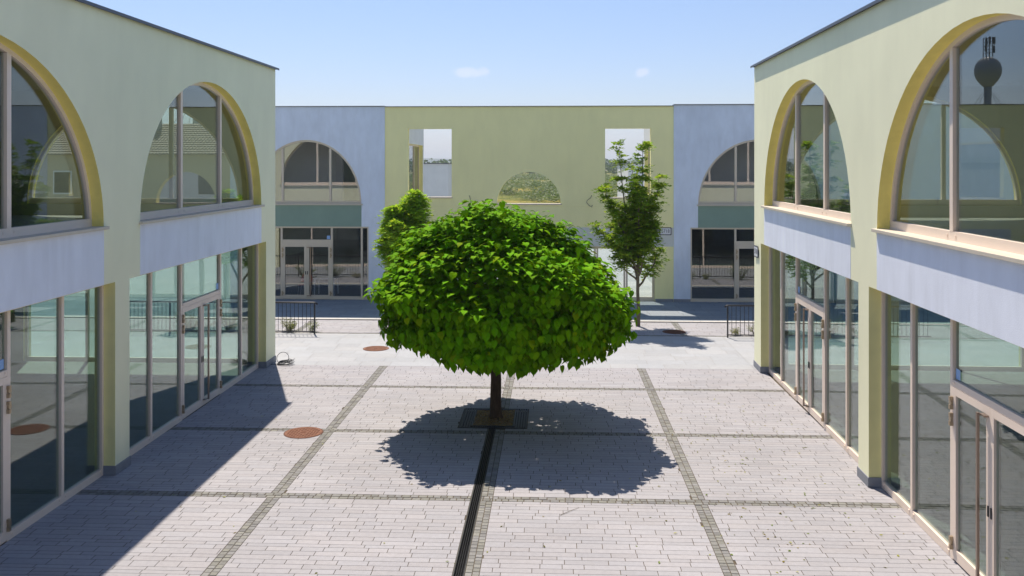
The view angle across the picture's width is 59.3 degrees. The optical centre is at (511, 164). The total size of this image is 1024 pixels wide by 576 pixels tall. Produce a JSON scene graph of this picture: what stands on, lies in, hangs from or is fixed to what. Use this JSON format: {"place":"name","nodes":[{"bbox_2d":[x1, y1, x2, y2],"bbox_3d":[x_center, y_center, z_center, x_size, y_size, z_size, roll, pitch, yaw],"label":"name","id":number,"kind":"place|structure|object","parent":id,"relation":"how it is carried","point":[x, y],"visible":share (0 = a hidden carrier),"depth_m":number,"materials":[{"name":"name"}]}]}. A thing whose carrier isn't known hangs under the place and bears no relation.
{"place":"outdoors","nodes":[
{"label":"outdoors","id":0,"kind":"place"},
{"bbox_2d":[72,254,642,297],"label":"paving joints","id":1,"kind":"object","parent":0,"point":[229,278],"depth_m":42.02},
{"bbox_2d":[31,296,949,322],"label":"terrace paving","id":2,"kind":"structure","parent":0,"point":[650,310],"depth_m":32.74,"materials":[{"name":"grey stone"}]},
{"bbox_2d":[230,106,423,299],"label":"corner building","id":3,"kind":"structure","parent":2,"relation":"on","point":[329,183],"depth_m":35.47,"materials":[{"name":"blue paint"}]},
{"bbox_2d":[282,244,306,298],"bbox_3d":[-8.584,4.201,35.490,0.977,2.134,0.105,0,0,3],"label":"door","id":4,"kind":"structure","parent":3,"relation":"in","point":[284,245],"depth_m":35.47,"materials":[{"name":"beige paint"}]},
{"bbox_2d":[297,272,312,294],"bbox_3d":[-8.370,4.821,36.457,0.527,0.922,0.550,0,0,3],"label":"plastic chair","id":5,"kind":"object","parent":3,"relation":"on","point":[302,280],"visible":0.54,"depth_m":36.62,"materials":[{"name":"white plastic"}]},
{"bbox_2d":[275,140,362,204],"bbox_3d":[-8.104,0.300,35.442,4.500,2.571,0.205,0,0,3],"label":"window","id":6,"kind":"structure","parent":3,"relation":"in","point":[282,202],"depth_m":35.44,"materials":[{"name":"beige paint"}]},
{"bbox_2d":[307,244,331,298],"bbox_3d":[-7.589,4.201,35.425,1.005,2.134,0.145,0,0,3],"label":"door","id":7,"kind":"structure","parent":3,"relation":"in","point":[310,296],"depth_m":35.42,"materials":[{"name":"beige paint"}]},
{"bbox_2d":[313,276,339,295],"bbox_3d":[-7.536,4.920,36.521,0.900,0.721,0.800,0,0,3],"label":"plastic table","id":8,"kind":"object","parent":3,"relation":"on","point":[324,277],"visible":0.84,"depth_m":36.54,"materials":[{"name":"white plastic"}]},
{"bbox_2d":[409,144,418,189],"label":"window","id":9,"kind":"structure","parent":3,"relation":"in","point":[409,144],"depth_m":42.46,"materials":[{"name":"beige paint"}]},
{"bbox_2d":[385,105,673,301],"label":"screen wall","id":10,"kind":"structure","parent":2,"relation":"on","point":[496,148],"depth_m":35.03,"materials":[{"name":"yellow paint"}]},
{"bbox_2d":[586,246,654,300],"bbox_3d":[3.865,4.235,35.053,3.349,2.123,0.120,0,0,3],"label":"glazed door","id":11,"kind":"structure","parent":10,"relation":"in","point":[652,298],"depth_m":34.99,"materials":[{"name":"beige paint"}]},
{"bbox_2d":[660,227,670,234],"bbox_3d":[5.936,2.570,34.807,0.460,0.300,0.020,0,0,3],"label":"number plate","id":12,"kind":"object","parent":10,"relation":"attached to","point":[665,230],"visible":0.98,"depth_m":34.80,"materials":[{"name":"white metal"}]},
{"bbox_2d":[644,103,1013,303],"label":"corner building","id":13,"kind":"structure","parent":2,"relation":"on","point":[713,202],"depth_m":34.72,"materials":[{"name":"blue paint"}]},
{"bbox_2d":[648,146,649,192],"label":"window","id":14,"kind":"structure","parent":13,"relation":"in","point":[649,146],"depth_m":43.16,"materials":[{"name":"beige paint"}]},
{"bbox_2d":[736,246,753,300],"bbox_3d":[9.123,4.201,34.703,0.968,2.134,0.105,0,0,3],"label":"door","id":15,"kind":"structure","parent":13,"relation":"in","point":[737,247],"depth_m":34.71,"materials":[{"name":"beige paint"}]},
{"bbox_2d":[697,140,820,205],"bbox_3d":[9.528,0.300,34.659,4.800,2.571,0.205,0,0,3],"label":"window","id":16,"kind":"structure","parent":13,"relation":"in","point":[735,203],"depth_m":34.71,"materials":[{"name":"beige paint"}]},
{"bbox_2d":[0,318,996,575],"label":"courtyard paving","id":17,"kind":"structure","parent":0,"point":[816,460],"depth_m":14.83,"materials":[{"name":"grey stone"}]},
{"bbox_2d":[0,0,278,544],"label":"arcade building","id":18,"kind":"structure","parent":17,"relation":"on","point":[103,88],"depth_m":16.79,"materials":[{"name":"yellow paint"}]},
{"bbox_2d":[0,376,11,543],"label":"door","id":19,"kind":"structure","parent":18,"relation":"in","point":[5,391],"depth_m":12.56,"materials":[{"name":"paint"}]},
{"bbox_2d":[0,43,109,244],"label":"window","id":20,"kind":"structure","parent":18,"relation":"in","point":[8,234],"depth_m":12.99,"materials":[{"name":"paint"}]},
{"bbox_2d":[29,104,238,203],"bbox_3d":[-10.130,-0.365,24.321,5.900,2.881,0.355,0,0,3],"label":"window","id":21,"kind":"structure","parent":18,"relation":"in","point":[171,200],"depth_m":24.11,"materials":[{"name":"paint"}]},
{"bbox_2d":[182,301,201,418],"bbox_3d":[-6.810,4.121,19.159,0.105,2.294,1.078,0,0,3],"label":"door","id":22,"kind":"structure","parent":18,"relation":"in","point":[185,411],"depth_m":19.43,"materials":[{"name":"paint"}]},
{"bbox_2d":[139,82,264,223],"bbox_3d":[-6.685,-0.365,19.696,0.355,2.881,6.900,0,0,3],"label":"window","id":23,"kind":"structure","parent":18,"relation":"in","point":[181,212],"depth_m":19.93,"materials":[{"name":"paint"}]},
{"bbox_2d":[202,294,221,404],"bbox_3d":[-6.741,4.121,20.255,0.145,2.294,1.105,0,0,3],"label":"door","id":24,"kind":"structure","parent":18,"relation":"in","point":[209,395],"depth_m":20.00,"materials":[{"name":"paint"}]},
{"bbox_2d":[174,309,205,329],"bbox_3d":[-10.328,4.892,28.770,1.094,0.826,0.847,0,0,3],"label":"shrub","id":25,"kind":"object","parent":17,"relation":"on","point":[187,324],"visible":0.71,"depth_m":28.81,"materials":[{"name":"green plant"}]},
{"bbox_2d":[221,306,237,329],"bbox_3d":[-8.922,4.889,28.752,1.047,0.832,0.776,0,0,18],"label":"shrub","id":26,"kind":"object","parent":17,"relation":"on","point":[230,324],"visible":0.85,"depth_m":28.70,"materials":[{"name":"green plant"}]},
{"bbox_2d":[279,318,297,330],"bbox_3d":[-7.113,5.071,28.657,0.630,0.468,0.705,0,0,-8],"label":"shrub","id":27,"kind":"object","parent":17,"relation":"on","point":[288,327],"visible":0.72,"depth_m":28.58,"materials":[{"name":"green plant"}]},
{"bbox_2d":[283,427,322,438],"bbox_3d":[-4.124,5.296,17.801,0.770,0.028,0.770,0,0,3],"label":"manhole cover","id":28,"kind":"object","parent":17,"relation":"on","point":[302,432],"visible":1,"depth_m":17.76,"materials":[{"name":"metal"}]},
{"bbox_2d":[305,322,319,330],"bbox_3d":[-6.317,5.130,28.617,0.640,0.347,0.476,0,0,3],"label":"shrub","id":29,"kind":"object","parent":17,"relation":"on","point":[312,326],"visible":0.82,"depth_m":28.59,"materials":[{"name":"green plant"}]},
{"bbox_2d":[452,428,495,575],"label":"drain channel","id":30,"kind":"object","parent":17,"relation":"in","point":[464,549],"visible":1,"depth_m":13.84,"materials":[{"name":"metal"}]},
{"bbox_2d":[459,408,527,428],"bbox_3d":[-0.365,5.320,18.820,1.360,0.080,1.430,0,0,3],"label":"tree grate","id":31,"kind":"object","parent":17,"relation":"on","point":[519,422],"visible":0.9,"depth_m":18.68,"materials":[{"name":"metal"}]},
{"bbox_2d":[473,410,514,425],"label":"mulch","id":32,"kind":"object","parent":31,"relation":"on","point":[483,418],"visible":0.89,"depth_m":18.68,"materials":[{"name":"brown soil"}]},
{"bbox_2d":[361,199,640,419],"bbox_3d":[-0.236,3.020,18.890,5.606,4.620,5.673,0,0,3],"label":"round crowned tree","id":33,"kind":"object","parent":32,"relation":"on","point":[551,296],"visible":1,"depth_m":16.93,"materials":[{"name":"green plant"}]},
{"bbox_2d":[31,316,963,324],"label":"kerb","id":34,"kind":"structure","parent":17,"relation":"on","point":[379,319],"depth_m":30.72,"materials":[{"name":"stone"}]},
{"bbox_2d":[32,318,983,338],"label":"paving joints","id":35,"kind":"object","parent":17,"relation":"on","point":[667,324],"depth_m":29.17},
{"bbox_2d":[31,320,998,575],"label":"sett strips","id":36,"kind":"object","parent":17,"relation":"on","point":[297,467],"visible":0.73,"depth_m":14.60,"materials":[{"name":"stone"}]},
{"bbox_2d":[173,380,934,573],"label":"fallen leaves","id":37,"kind":"object","parent":17,"relation":"on","point":[706,494],"visible":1,"depth_m":13.86,"materials":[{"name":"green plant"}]},
{"bbox_2d":[584,139,671,326],"bbox_3d":[3.781,2.211,29.645,2.800,6.183,2.050,0,0,27],"label":"ash tree","id":38,"kind":"object","parent":17,"relation":"on","point":[634,235],"visible":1,"depth_m":29.37,"materials":[{"name":"green plant"}]},
{"bbox_2d":[662,330,685,333],"bbox_3d":[5.143,5.296,28.550,0.740,0.028,0.740,0,0,3],"label":"manhole cover","id":39,"kind":"object","parent":17,"relation":"on","point":[674,331],"visible":1,"depth_m":28.53,"materials":[{"name":"metal"}]},
{"bbox_2d":[730,328,739,333],"bbox_3d":[6.938,5.177,27.998,0.388,0.255,0.435,0,0,20],"label":"shrub","id":40,"kind":"object","parent":17,"relation":"on","point":[735,331],"visible":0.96,"depth_m":27.96,"materials":[{"name":"green plant"}]},
{"bbox_2d":[814,313,843,336],"bbox_3d":[9.817,4.883,27.871,1.115,0.846,1.000,0,0,3],"label":"shrub","id":41,"kind":"object","parent":17,"relation":"on","point":[835,327],"visible":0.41,"depth_m":27.95,"materials":[{"name":"green plant"}]},
{"bbox_2d":[750,0,1023,575],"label":"arcade building","id":42,"kind":"structure","parent":17,"relation":"on","point":[935,453],"depth_m":15.24,"materials":[{"name":"yellow paint"}]},
{"bbox_2d":[754,245,757,257],"bbox_3d":[6.329,2.250,23.342,0.020,0.300,0.440,0,0,3],"label":"number plate","id":43,"kind":"object","parent":42,"relation":"attached to","point":[755,251],"visible":1,"depth_m":23.31,"materials":[{"name":"white metal"}]},
{"bbox_2d":[794,297,808,411],"bbox_3d":[6.331,4.121,19.671,0.145,2.294,1.106,0,0,3],"label":"door","id":44,"kind":"structure","parent":42,"relation":"in","point":[799,398],"depth_m":20.07,"materials":[{"name":"paint"}]},
{"bbox_2d":[761,80,851,225],"bbox_3d":[6.218,-0.365,19.121,0.355,2.881,6.900,0,0,3],"label":"window","id":45,"kind":"structure","parent":42,"relation":"in","point":[822,214],"depth_m":19.65,"materials":[{"name":"paint"}]},
{"bbox_2d":[809,305,823,426],"bbox_3d":[6.288,4.121,18.574,0.105,2.294,1.078,0,0,3],"label":"door","id":46,"kind":"structure","parent":42,"relation":"in","point":[819,417],"depth_m":19.02,"materials":[{"name":"paint"}]},
{"bbox_2d":[791,97,1019,204],"bbox_3d":[10.117,-0.365,23.372,5.900,2.881,0.355,0,0,3],"label":"window","id":47,"kind":"structure","parent":42,"relation":"in","point":[943,201],"depth_m":23.14,"materials":[{"name":"paint"}]},
{"bbox_2d":[871,14,1023,264],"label":"window","id":48,"kind":"structure","parent":42,"relation":"in","point":[997,248],"depth_m":12.06,"materials":[{"name":"paint"}]},
{"bbox_2d":[948,387,989,575],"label":"door","id":49,"kind":"structure","parent":42,"relation":"in","point":[972,569],"depth_m":11.59,"materials":[{"name":"paint"}]},
{"bbox_2d":[990,408,1023,575],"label":"door","id":50,"kind":"structure","parent":42,"relation":"in","point":[996,417],"depth_m":10.91,"materials":[{"name":"paint"}]},
{"bbox_2d":[87,0,934,159],"label":"sky","id":51,"kind":"structure","parent":0,"point":[325,52],"materials":[{"name":"blue"}]},
{"bbox_2d":[31,249,1018,371],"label":"pale paving","id":52,"kind":"structure","parent":0,"point":[710,352],"depth_m":26.11,"materials":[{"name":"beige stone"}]},
{"bbox_2d":[129,301,317,333],"bbox_3d":[-9.158,4.795,28.294,6.189,1.011,0.052,0,0,3],"label":"railing","id":53,"kind":"object","parent":52,"relation":"on","point":[170,302],"visible":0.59,"depth_m":28.20,"materials":[{"name":"metal"}]},
{"bbox_2d":[271,352,293,364],"bbox_3d":[-6.050,5.137,23.922,0.556,0.317,0.422,0,0,21],"label":"cable coil","id":54,"kind":"object","parent":52,"relation":"on","point":[284,361],"visible":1,"depth_m":23.91,"materials":[{"name":"rubber"}]},
{"bbox_2d":[363,346,388,350],"bbox_3d":[-3.922,5.296,25.950,0.750,0.028,0.750,0,0,3],"label":"manhole cover","id":55,"kind":"object","parent":52,"relation":"on","point":[376,348],"visible":1,"depth_m":25.90,"materials":[{"name":"metal"}]},
{"bbox_2d":[371,189,433,271],"bbox_3d":[-3.602,3.041,29.859,2.230,4.525,2.000,0,0,3],"label":"ash tree","id":56,"kind":"object","parent":52,"relation":"on","point":[399,218],"visible":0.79,"depth_m":29.69,"materials":[{"name":"green plant"}]},
{"bbox_2d":[724,305,930,338],"bbox_3d":[9.614,4.795,27.460,6.229,1.011,0.052,0,0,3],"label":"railing","id":57,"kind":"object","parent":52,"relation":"on","point":[833,306],"visible":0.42,"depth_m":27.45,"materials":[{"name":"metal"}]},
{"bbox_2d":[424,158,643,162],"bbox_3d":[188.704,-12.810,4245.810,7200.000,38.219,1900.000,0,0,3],"label":"hills","id":58,"kind":"structure","parent":0,"point":[430,160],"depth_m":3656.14,"materials":[{"name":"green plant"}]},
{"bbox_2d":[498,169,616,202],"bbox_3d":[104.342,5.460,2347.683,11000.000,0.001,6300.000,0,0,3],"label":"ground","id":59,"kind":"structure","parent":0,"point":[503,197],"depth_m":155.02,"materials":[{"name":"green plant"}]},
{"bbox_2d":[424,158,643,174],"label":"wood","id":60,"kind":"object","parent":59,"relation":"on","point":[609,165],"visible":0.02,"depth_m":482.29,"materials":[{"name":"green plant"}]},
{"bbox_2d":[498,171,616,202],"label":"field scrub","id":61,"kind":"object","parent":59,"relation":"on","point":[549,185],"visible":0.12,"depth_m":173.54,"materials":[{"name":"green plant"}]},
{"label":"courtyard base","id":62,"kind":"structure","parent":0,"visible":0},
{"bbox_2d":[35,119,229,197],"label":"tiled house","id":63,"kind":"structure","parent":62,"relation":"on","point":[57,177],"depth_m":61.17,"materials":[{"name":"paint"}]},
{"bbox_2d":[53,171,71,193],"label":"window","id":64,"kind":"structure","parent":63,"relation":"in","point":[62,180],"depth_m":61.34,"materials":[{"name":"white plastic"}]},
{"bbox_2d":[424,163,451,196],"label":"building","id":65,"kind":"structure","parent":62,"relation":"on","point":[437,179],"depth_m":60.29,"materials":[{"name":"grey paint"}]},
{"bbox_2d":[617,163,643,196],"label":"building","id":66,"kind":"structure","parent":62,"relation":"on","point":[627,173],"depth_m":62.02,"materials":[{"name":"grey paint"}]}
]}

